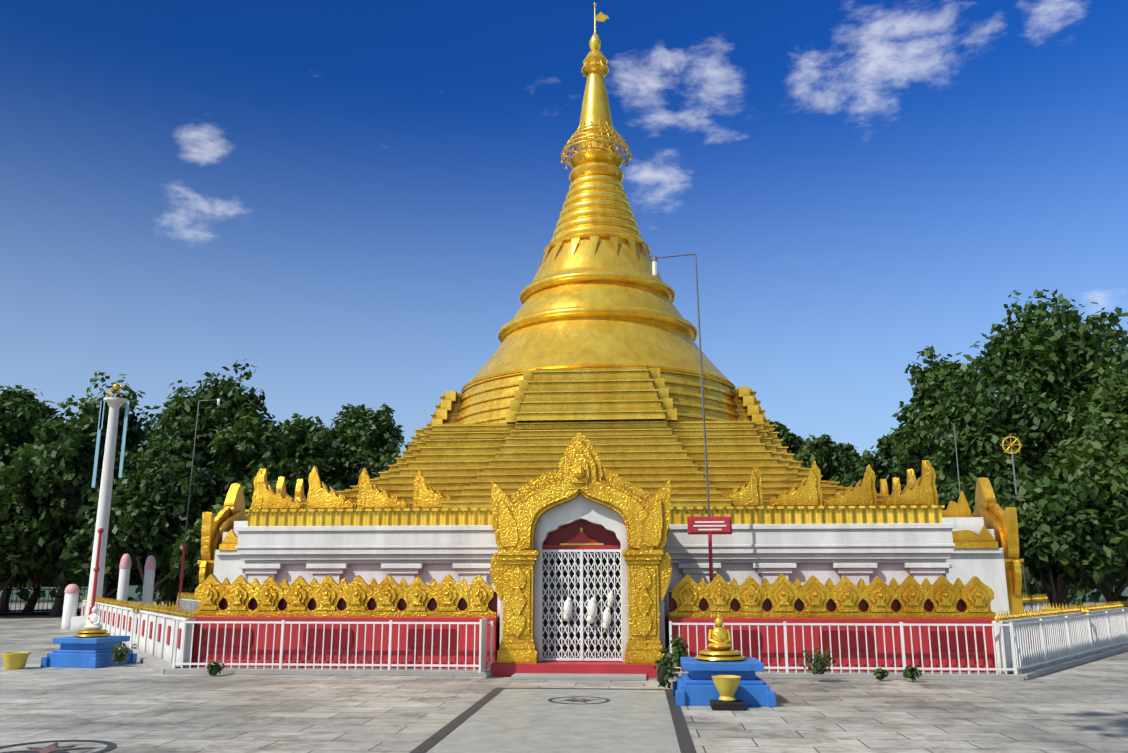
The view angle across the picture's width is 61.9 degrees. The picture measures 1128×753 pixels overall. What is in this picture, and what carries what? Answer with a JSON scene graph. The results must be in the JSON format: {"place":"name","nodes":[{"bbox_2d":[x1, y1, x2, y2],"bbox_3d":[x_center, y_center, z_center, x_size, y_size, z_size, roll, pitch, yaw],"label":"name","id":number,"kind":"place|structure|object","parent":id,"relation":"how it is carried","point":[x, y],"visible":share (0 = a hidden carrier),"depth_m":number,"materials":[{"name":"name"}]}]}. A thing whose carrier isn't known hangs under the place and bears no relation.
{"place":"outdoors","nodes":[
{"label":"outdoors","id":0,"kind":"place"},
{"bbox_2d":[0,740,116,752],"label":"ground medallion","id":1,"kind":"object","parent":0,"point":[111,745],"depth_m":10.73,"materials":[{"name":"stone"}]},
{"bbox_2d":[21,745,74,752],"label":"star emblem","id":2,"kind":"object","parent":1,"relation":"on","point":[48,749],"visible":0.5,"depth_m":10.51,"materials":[{"name":"red stone"}]},
{"bbox_2d":[132,601,180,611],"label":"fence spikes","id":3,"kind":"object","parent":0,"point":[137,608],"visible":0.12,"depth_m":26.63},
{"bbox_2d":[0,585,1127,752],"bbox_3d":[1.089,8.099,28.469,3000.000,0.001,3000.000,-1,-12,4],"label":"ground","id":4,"kind":"structure","parent":0,"point":[138,707],"depth_m":13.78,"materials":[{"name":"stone"}]},
{"bbox_2d":[0,401,17,456],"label":"tree foliage","id":5,"kind":"object","parent":4,"relation":"on","point":[7,415],"visible":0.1,"depth_m":57.74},
{"bbox_2d":[0,480,22,586],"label":"tree foliage","id":6,"kind":"object","parent":4,"relation":"on","point":[16,575],"visible":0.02,"depth_m":51.20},
{"bbox_2d":[2,652,30,669],"bbox_3d":[-11.879,6.155,20.354,0.560,0.340,0.560,-1,-12,4],"label":"yellow pot","id":7,"kind":"object","parent":4,"relation":"on","point":[14,660],"visible":1,"depth_m":20.18,"materials":[{"name":"paint"}]},
{"bbox_2d":[0,487,64,590],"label":"tree foliage","id":8,"kind":"object","parent":4,"relation":"on","point":[42,538],"depth_m":49.58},
{"bbox_2d":[0,440,79,611],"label":"tree trunk","id":9,"kind":"object","parent":4,"relation":"on","point":[42,580],"depth_m":54.22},
{"bbox_2d":[0,385,83,611],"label":"tree foliage","id":10,"kind":"object","parent":4,"relation":"on","point":[28,410],"depth_m":58.64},
{"bbox_2d":[0,588,87,615],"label":"fence","id":11,"kind":"object","parent":4,"relation":"on","point":[5,613],"visible":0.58,"depth_m":52.77,"materials":[{"name":"white metal"}]},
{"bbox_2d":[0,414,139,615],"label":"tree foliage","id":12,"kind":"object","parent":4,"relation":"on","point":[69,447],"depth_m":50.65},
{"bbox_2d":[40,636,136,668],"bbox_3d":[-10.706,6.213,21.276,1.390,0.620,1.390,-3,-13,12],"label":"pedestal","id":13,"kind":"object","parent":4,"relation":"on","point":[78,652],"visible":0.94,"depth_m":20.77,"materials":[{"name":"blue paint"}]},
{"bbox_2d":[74,629,109,637],"bbox_3d":[-10.706,5.837,21.358,0.743,0.150,0.743,-1,-12,4],"label":"statue base","id":14,"kind":"object","parent":13,"relation":"on","point":[92,633],"visible":0.9,"depth_m":21.11,"materials":[{"name":"gold metal"}]},
{"bbox_2d":[84,605,102,629],"bbox_3d":[-10.706,5.495,21.433,0.395,0.561,0.395,-1,-12,4],"label":"shrine buddha statue","id":15,"kind":"object","parent":14,"relation":"on","point":[95,617],"visible":0.96,"depth_m":21.34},
{"bbox_2d":[70,397,126,629],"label":"pillar","id":16,"kind":"structure","parent":4,"relation":"on","point":[105,493],"depth_m":38.08,"materials":[{"name":"white paint"}]},
{"bbox_2d":[92,400,129,487],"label":"hanging streamers","id":17,"kind":"object","parent":16,"relation":"hanging from","point":[101,415],"visible":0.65,"depth_m":38.79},
{"bbox_2d":[57,371,154,472],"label":"tree foliage","id":18,"kind":"object","parent":4,"relation":"on","point":[133,442],"depth_m":67.88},
{"bbox_2d":[61,568,154,628],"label":"bollards","id":19,"kind":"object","parent":4,"relation":"on","point":[70,605],"depth_m":37.77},
{"bbox_2d":[64,553,155,592],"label":"bollard caps","id":20,"kind":"object","parent":19,"relation":"on","point":[125,562],"visible":0.77,"depth_m":37.98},
{"bbox_2d":[54,508,168,599],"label":"tree foliage","id":21,"kind":"object","parent":4,"relation":"on","point":[75,556],"depth_m":49.90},
{"bbox_2d":[111,642,129,664],"bbox_3d":[-9.826,6.142,20.858,0.422,0.497,0.505,-1,-12,4],"label":"potted shrub","id":22,"kind":"object","parent":4,"relation":"on","point":[120,654],"depth_m":20.76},
{"bbox_2d":[77,627,179,673],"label":"diagonal wall kerb","id":23,"kind":"structure","parent":4,"relation":"on","point":[154,662],"depth_m":21.47,"materials":[{"name":"concrete"}]},
{"bbox_2d":[81,600,194,667],"bbox_3d":[-14.057,7.751,29.610,14.128,1.005,19.694,-1,-12,4],"label":"fence","id":24,"kind":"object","parent":23,"relation":"on","point":[162,649],"depth_m":23.30,"materials":[{"name":"white paint"}]},
{"bbox_2d":[82,606,181,647],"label":"diagonal wall plaques","id":25,"kind":"object","parent":24,"relation":"attached to","point":[159,632],"visible":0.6,"depth_m":24.50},
{"bbox_2d":[85,595,192,618],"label":"diagonal wall spikes","id":26,"kind":"object","parent":24,"relation":"on","point":[183,613],"visible":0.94,"depth_m":24.41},
{"bbox_2d":[90,528,186,614],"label":"red lamp posts","id":27,"kind":"object","parent":4,"relation":"on","point":[97,568],"visible":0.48,"depth_m":35.09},
{"bbox_2d":[184,399,216,542],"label":"thin lamp poles","id":28,"kind":"object","parent":27,"relation":"on","point":[192,471],"visible":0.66,"depth_m":40.62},
{"bbox_2d":[81,454,214,587],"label":"tree foliage","id":29,"kind":"object","parent":4,"relation":"on","point":[148,495],"depth_m":47.29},
{"bbox_2d":[135,565,197,607],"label":"tree","id":30,"kind":"object","parent":4,"relation":"on","point":[162,593],"depth_m":50.93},
{"bbox_2d":[145,436,235,605],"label":"tree foliage","id":31,"kind":"object","parent":4,"relation":"on","point":[181,450],"depth_m":54.56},
{"bbox_2d":[170,498,223,585],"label":"tree foliage","id":32,"kind":"object","parent":4,"relation":"on","point":[193,539],"depth_m":41.20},
{"bbox_2d":[0,417,398,600],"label":"treeline","id":33,"kind":"object","parent":4,"relation":"on","point":[23,579],"depth_m":90.99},
{"bbox_2d":[125,359,288,608],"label":"tree foliage","id":34,"kind":"object","parent":4,"relation":"on","point":[177,417],"depth_m":65.08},
{"bbox_2d":[206,660,225,675],"bbox_3d":[-6.995,5.852,18.851,0.342,0.339,0.438,-1,-12,4],"label":"small shrub","id":35,"kind":"object","parent":4,"relation":"on","point":[215,669],"depth_m":18.80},
{"bbox_2d":[206,412,298,489],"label":"tree foliage","id":36,"kind":"object","parent":4,"relation":"on","point":[249,437],"depth_m":59.75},
{"bbox_2d":[223,479,306,513],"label":"tree foliage","id":37,"kind":"object","parent":4,"relation":"on","point":[248,492],"visible":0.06,"depth_m":54.27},
{"bbox_2d":[277,413,332,459],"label":"tree foliage","id":38,"kind":"object","parent":4,"relation":"on","point":[299,429],"visible":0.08,"depth_m":75.59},
{"bbox_2d":[290,428,383,495],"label":"tree foliage","id":39,"kind":"object","parent":4,"relation":"on","point":[327,457],"depth_m":66.47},
{"bbox_2d":[330,402,407,475],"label":"tree foliage","id":40,"kind":"object","parent":4,"relation":"on","point":[376,436],"depth_m":81.26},
{"bbox_2d":[368,452,401,476],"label":"tree foliage","id":41,"kind":"object","parent":4,"relation":"on","point":[388,460],"visible":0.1,"depth_m":71.66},
{"bbox_2d":[426,688,680,752],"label":"path paving","id":42,"kind":"structure","parent":4,"relation":"on","point":[513,720],"depth_m":12.32,"materials":[{"name":"stone"}]},
{"bbox_2d":[409,688,695,752],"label":"walkway border","id":43,"kind":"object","parent":42,"relation":"on","point":[685,742],"depth_m":12.46,"materials":[{"name":"stone"}]},
{"bbox_2d":[511,673,646,680],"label":"step","id":44,"kind":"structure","parent":4,"relation":"on","point":[571,676],"depth_m":18.06,"materials":[{"name":"concrete"}]},
{"bbox_2d":[491,658,669,677],"bbox_3d":[0.406,6.058,19.698,3.560,0.250,2.260,-1,-12,4],"label":"entrance step","id":45,"kind":"object","parent":4,"relation":"on","point":[575,667],"visible":0.4,"depth_m":18.64,"materials":[{"name":"red paint"}]},
{"bbox_2d":[490,432,671,663],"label":"ornate entrance arch","id":46,"kind":"structure","parent":45,"relation":"on","point":[518,514],"depth_m":19.27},
{"bbox_2d":[543,552,620,660],"bbox_3d":[0.415,4.396,20.172,1.920,3.300,0.960,-1,-12,4],"label":"door opening","id":47,"kind":"object","parent":45,"relation":"on","point":[598,598],"visible":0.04,"depth_m":20.49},
{"bbox_2d":[499,494,667,662],"bbox_3d":[0.428,4.322,20.372,3.600,3.430,2.080,-1,-12,4],"label":"doorway surround","id":48,"kind":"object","parent":45,"relation":"on","point":[579,506],"depth_m":19.52,"materials":[{"name":"white paint"}]},
{"bbox_2d":[542,549,621,660],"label":"lattice gate","id":49,"kind":"structure","parent":48,"relation":"attached to","point":[581,589],"depth_m":19.42,"materials":[{"name":"metal"}]},
{"bbox_2d":[563,591,613,628],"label":"porch cloths","id":50,"kind":"object","parent":49,"relation":"attached to","point":[591,610],"visible":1,"depth_m":19.28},
{"bbox_2d":[543,519,620,544],"bbox_3d":[0.378,3.145,19.948,1.920,0.850,0.035,-1,-12,4],"label":"door tympanum","id":51,"kind":"object","parent":48,"relation":"attached to","point":[596,532],"visible":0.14,"depth_m":19.90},
{"bbox_2d":[543,532,620,549],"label":"lintel","id":52,"kind":"structure","parent":48,"relation":"attached to","point":[581,537],"depth_m":19.78,"materials":[{"name":"red paint"}]},
{"bbox_2d":[560,527,603,544],"bbox_3d":[0.372,3.366,19.822,0.920,0.374,0.108,-1,-12,4],"label":"door trim","id":53,"kind":"structure","parent":52,"relation":"attached to","point":[581,529],"depth_m":19.77,"materials":[{"name":"gold metal"}]},
{"bbox_2d":[191,615,997,672],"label":"red terrace","id":54,"kind":"structure","parent":4,"relation":"on","point":[675,628],"depth_m":19.30,"materials":[{"name":"paint"}]},
{"bbox_2d":[203,628,983,649],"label":"red terrace plaques","id":55,"kind":"object","parent":54,"relation":"attached to","point":[736,639],"visible":0.77,"depth_m":19.39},
{"bbox_2d":[193,574,995,618],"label":"ornamental parapet","id":56,"kind":"structure","parent":54,"relation":"on","point":[942,594],"depth_m":19.37,"materials":[{"name":"gold metal"}]},
{"bbox_2d":[221,591,990,611],"bbox_3d":[0.386,4.775,19.700,16.560,0.521,0.085,-1,-12,4],"label":"crest parapet backing","id":57,"kind":"object","parent":54,"relation":"on","point":[767,605],"visible":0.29,"depth_m":19.51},
{"bbox_2d":[687,516,731,581],"bbox_3d":[3.121,4.037,19.959,0.940,2.110,0.173,-1,-12,4],"label":"signboard","id":58,"kind":"object","parent":54,"relation":"on","point":[727,529],"visible":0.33,"depth_m":20.09},
{"bbox_2d":[693,521,725,529],"bbox_3d":[3.117,3.191,20.092,0.700,0.195,0.006,-1,-12,4],"label":"sign lettering","id":59,"kind":"object","parent":58,"relation":"attached to","point":[709,525],"visible":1,"depth_m":20.09},
{"bbox_2d":[165,667,1024,679],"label":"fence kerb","id":60,"kind":"structure","parent":4,"relation":"on","point":[487,672],"depth_m":18.77,"materials":[{"name":"concrete"}]},
{"bbox_2d":[172,618,1016,673],"bbox_3d":[0.307,5.307,18.527,16.850,1.020,0.725,-1,-12,4],"label":"front fence","id":61,"kind":"object","parent":60,"relation":"on","point":[482,665],"visible":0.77,"depth_m":18.89,"materials":[{"name":"metal"}]},
{"bbox_2d":[654,648,677,689],"bbox_3d":[1.679,4.818,15.502,0.408,0.700,0.481,-1,-12,4],"label":"shrub","id":62,"kind":"object","parent":4,"relation":"on","point":[671,663],"depth_m":15.44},
{"bbox_2d":[668,631,688,671],"bbox_3d":[2.207,5.312,18.139,0.417,0.776,0.617,-1,-12,4],"label":"shrub","id":63,"kind":"object","parent":4,"relation":"on","point":[674,645],"depth_m":18.09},
{"bbox_2d":[672,657,775,706],"bbox_3d":[2.505,4.842,14.986,1.500,0.620,1.500,-1,-12,4],"label":"blue pedestal","id":64,"kind":"object","parent":4,"relation":"on","point":[694,686],"visible":0.9,"depth_m":14.40,"materials":[{"name":"blue paint"}]},
{"bbox_2d":[695,649,745,661],"bbox_3d":[2.505,4.465,15.068,0.816,0.150,0.816,-1,-12,4],"label":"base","id":65,"kind":"object","parent":64,"relation":"on","point":[730,655],"visible":0.98,"depth_m":14.79,"materials":[{"name":"gold metal"}]},
{"bbox_2d":[708,614,731,650],"bbox_3d":[2.505,4.124,15.143,0.399,0.561,0.399,-1,-12,4],"label":"buddha statue","id":66,"kind":"object","parent":65,"relation":"on","point":[716,644],"visible":0.94,"depth_m":15.05,"materials":[{"name":"gold metal"}]},
{"bbox_2d":[710,699,744,710],"bbox_3d":[2.432,4.892,13.996,0.480,0.100,0.480,-1,-12,4],"label":"urn base","id":67,"kind":"object","parent":4,"relation":"on","point":[719,705],"visible":0.9,"depth_m":13.77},
{"bbox_2d":[711,675,740,701],"bbox_3d":[2.432,4.667,14.045,0.450,0.360,0.450,-1,-12,4],"label":"golden urn","id":68,"kind":"object","parent":67,"relation":"on","point":[726,686],"visible":1,"depth_m":13.92,"materials":[{"name":"yellow paint"}]},
{"bbox_2d":[769,421,799,453],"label":"tree foliage","id":69,"kind":"object","parent":4,"relation":"on","point":[788,437],"visible":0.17,"depth_m":93.44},
{"bbox_2d":[788,435,804,456],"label":"tree foliage","id":70,"kind":"object","parent":4,"relation":"on","point":[797,448],"visible":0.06,"depth_m":94.07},
{"bbox_2d":[789,434,847,486],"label":"tree foliage","id":71,"kind":"object","parent":4,"relation":"on","point":[822,451],"visible":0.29,"depth_m":67.07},
{"bbox_2d":[802,646,835,674],"bbox_3d":[4.837,5.380,17.761,0.632,0.542,0.653,-1,-12,4],"label":"shrub","id":72,"kind":"object","parent":4,"relation":"on","point":[824,657],"depth_m":17.68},
{"bbox_2d":[836,443,861,480],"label":"tree foliage","id":73,"kind":"object","parent":4,"relation":"on","point":[848,454],"visible":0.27,"depth_m":83.52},
{"bbox_2d":[843,449,897,494],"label":"tree foliage","id":74,"kind":"object","parent":4,"relation":"on","point":[882,468],"depth_m":54.43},
{"bbox_2d":[873,668,888,679],"bbox_3d":[6.030,5.656,17.874,0.322,0.239,0.310,-1,-12,4],"label":"shrub","id":75,"kind":"object","parent":4,"relation":"on","point":[879,672],"depth_m":17.81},
{"bbox_2d":[874,423,921,485],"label":"tree foliage","id":76,"kind":"object","parent":4,"relation":"on","point":[884,447],"visible":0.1,"depth_m":72.20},
{"bbox_2d":[902,666,922,681],"bbox_3d":[6.564,5.610,17.725,0.347,0.310,0.315,-1,-12,4],"label":"shrub","id":77,"kind":"object","parent":4,"relation":"on","point":[908,671],"depth_m":17.69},
{"bbox_2d":[887,345,994,474],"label":"tree foliage","id":78,"kind":"object","parent":4,"relation":"on","point":[912,444],"depth_m":63.08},
{"bbox_2d":[922,397,1043,504],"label":"tree foliage","id":79,"kind":"object","parent":4,"relation":"on","point":[978,432],"depth_m":46.39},
{"bbox_2d":[938,449,1039,514],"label":"tree foliage","id":80,"kind":"object","parent":4,"relation":"on","point":[998,474],"visible":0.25,"depth_m":40.74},
{"bbox_2d":[953,423,1028,607],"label":"poles","id":81,"kind":"object","parent":4,"relation":"on","point":[1025,583],"visible":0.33,"depth_m":33.47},
{"bbox_2d":[1000,434,1021,453],"bbox_3d":[16.026,2.457,33.671,0.780,0.772,0.129,-1,-12,4],"label":"dharma wheel","id":82,"kind":"object","parent":81,"relation":"attached to","point":[1011,444],"visible":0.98,"depth_m":33.65,"materials":[{"name":"gold metal"}]},
{"bbox_2d":[855,445,1127,601],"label":"treeline","id":83,"kind":"object","parent":4,"relation":"on","point":[1122,598],"depth_m":87.03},
{"bbox_2d":[924,286,1127,479],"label":"tree foliage","id":84,"kind":"object","parent":4,"relation":"on","point":[1051,339],"depth_m":47.78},
{"bbox_2d":[999,472,1127,607],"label":"tree foliage","id":85,"kind":"object","parent":4,"relation":"on","point":[1055,520],"depth_m":28.65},
{"bbox_2d":[1008,644,1127,679],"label":"fence curb","id":86,"kind":"structure","parent":4,"relation":"on","point":[1042,671],"depth_m":20.80,"materials":[{"name":"concrete"}]},
{"bbox_2d":[992,607,1127,673],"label":"fence","id":87,"kind":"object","parent":86,"relation":"on","point":[999,647],"depth_m":19.78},
{"bbox_2d":[994,601,1127,620],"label":"diagonal wall spikes","id":88,"kind":"object","parent":87,"relation":"on","point":[1063,610],"visible":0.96,"depth_m":21.91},
{"bbox_2d":[1009,615,1127,652],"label":"diagonal wall plaques","id":89,"kind":"object","parent":87,"relation":"attached to","point":[1059,633],"visible":0.15,"depth_m":21.72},
{"bbox_2d":[1012,609,1127,673],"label":"diagonal fence","id":90,"kind":"object","parent":86,"relation":"on","point":[1110,644],"visible":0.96,"depth_m":21.63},
{"bbox_2d":[1013,419,1127,604],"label":"tree foliage","id":91,"kind":"object","parent":4,"relation":"on","point":[1105,472],"depth_m":29.92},
{"bbox_2d":[1021,558,1120,613],"bbox_3d":[18.645,7.798,36.438,5.129,4.159,5.447,-1,-12,4],"label":"shrub foliage","id":92,"kind":"object","parent":4,"relation":"on","point":[1083,591],"depth_m":35.51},
{"bbox_2d":[1028,361,1127,481],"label":"tree foliage","id":93,"kind":"object","parent":4,"relation":"on","point":[1110,397],"visible":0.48,"depth_m":42.62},
{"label":"fence kerb","id":94,"kind":"structure","parent":4,"relation":"on","visible":0},
{"bbox_2d":[177,598,198,613],"bbox_3d":[-10.965,7.996,31.002,12.148,1.080,17.003,-1,-12,4],"label":"fence","id":95,"kind":"object","parent":94,"relation":"on","point":[191,601],"visible":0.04,"depth_m":37.68,"materials":[{"name":"white paint"}]},
{"bbox_2d":[177,592,196,599],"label":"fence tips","id":96,"kind":"object","parent":95,"relation":"on","point":[183,595],"visible":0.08,"depth_m":38.12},
{"bbox_3d":[-8.862,8.137,29.233,4.160,0.250,3.560,-1,-12,4],"label":"porch step","id":97,"kind":"object","parent":4,"relation":"on","visible":0},
{"bbox_2d":[197,484,251,584],"bbox_3d":[-8.774,5.723,29.753,4.384,4.690,3.741,-1,-12,4],"label":"gold porch","id":98,"kind":"object","parent":97,"relation":"on","point":[213,529],"visible":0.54,"depth_m":28.38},
{"bbox_2d":[213,521,247,583],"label":"porch block","id":99,"kind":"structure","parent":97,"relation":"on","point":[227,563],"depth_m":28.12,"materials":[{"name":"white paint"}]},
{"bbox_3d":[11.041,7.816,27.758,4.160,0.250,3.560,-1,-12,4],"label":"porch step","id":100,"kind":"object","parent":4,"relation":"on","visible":0},
{"bbox_2d":[942,517,1008,615],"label":"porch block","id":101,"kind":"structure","parent":100,"relation":"on","point":[985,566],"depth_m":26.50,"materials":[{"name":"white paint"}]},
{"bbox_2d":[941,478,1023,614],"bbox_3d":[10.953,5.404,28.290,4.384,4.690,3.741,-1,-12,4],"label":"gold porch","id":102,"kind":"object","parent":101,"relation":"attached to","point":[1000,521],"visible":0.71,"depth_m":26.62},
{"bbox_2d":[0,0,1127,468],"label":"sky","id":103,"kind":"structure","parent":0,"point":[351,202],"materials":[{"name":"blue"}]},
{"bbox_2d":[548,696,609,703],"bbox_3d":[0.237,5.135,14.914,1.000,0.001,1.000,-1,-12,4],"label":"ground emblem","id":104,"kind":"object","parent":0,"point":[573,700],"depth_m":14.87,"materials":[{"name":"stone"}]},
{"bbox_2d":[235,523,954,653],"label":"wall","id":105,"kind":"structure","parent":0,"point":[919,553],"depth_m":21.04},
{"bbox_2d":[245,505,944,525],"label":"cornice","id":106,"kind":"structure","parent":105,"relation":"on","point":[677,515],"depth_m":21.31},
{"bbox_2d":[252,460,937,508],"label":"roof ornaments","id":107,"kind":"object","parent":106,"relation":"on","point":[919,491],"visible":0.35,"depth_m":21.88,"materials":[{"name":"gold metal"}]},
{"bbox_2d":[300,367,890,508],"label":"pagoda terraces","id":108,"kind":"object","parent":106,"relation":"on","point":[637,427],"visible":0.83,"depth_m":24.68,"materials":[{"name":"metal"}]},
{"bbox_2d":[461,5,735,391],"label":"pagoda bell spire","id":109,"kind":"structure","parent":108,"relation":"on","point":[595,293],"depth_m":28.57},
{"bbox_2d":[561,3,631,169],"bbox_3d":[1.089,-10.208,32.460,2.410,6.023,2.390,-1,-12,4],"label":"spire finial","id":110,"kind":"object","parent":109,"relation":"on","point":[601,17],"visible":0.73,"depth_m":31.34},
{"bbox_2d":[652,253,709,517],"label":"lamp post","id":111,"kind":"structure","parent":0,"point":[654,258],"depth_m":20.81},
{"bbox_2d":[652,261,656,275],"bbox_3d":[2.074,-2.458,21.456,0.120,0.320,0.120,-1,-12,4],"label":"lamp pole head","id":112,"kind":"object","parent":111,"relation":"attached to","point":[654,267],"visible":1,"depth_m":21.42},
{"bbox_2d":[1042,603,1089,613],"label":"side fence spikes","id":113,"kind":"object","parent":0,"point":[1084,611],"visible":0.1,"depth_m":24.44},
{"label":"fence kerb","id":114,"kind":"structure","parent":0,"visible":0},
{"bbox_2d":[1023,600,1072,612],"bbox_3d":[13.376,7.603,29.198,12.148,1.080,17.003,-1,-12,4],"label":"fence","id":115,"kind":"object","parent":114,"relation":"on","point":[1034,604],"visible":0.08,"depth_m":33.15,"materials":[{"name":"metal"}]},
{"bbox_2d":[1022,593,1068,601],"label":"fence tips","id":116,"kind":"object","parent":115,"relation":"attached to","point":[1035,598],"visible":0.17,"depth_m":33.01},
{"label":"fence kerb","id":117,"kind":"structure","parent":0,"visible":0},
{"bbox_2d":[129,608,179,648],"bbox_3d":[-10.789,8.951,35.126,0.050,0.970,20.512,-1,-12,4],"label":"side fence","id":118,"kind":"object","parent":117,"relation":"on","point":[131,631],"visible":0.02,"depth_m":25.19,"materials":[{"name":"metal"}]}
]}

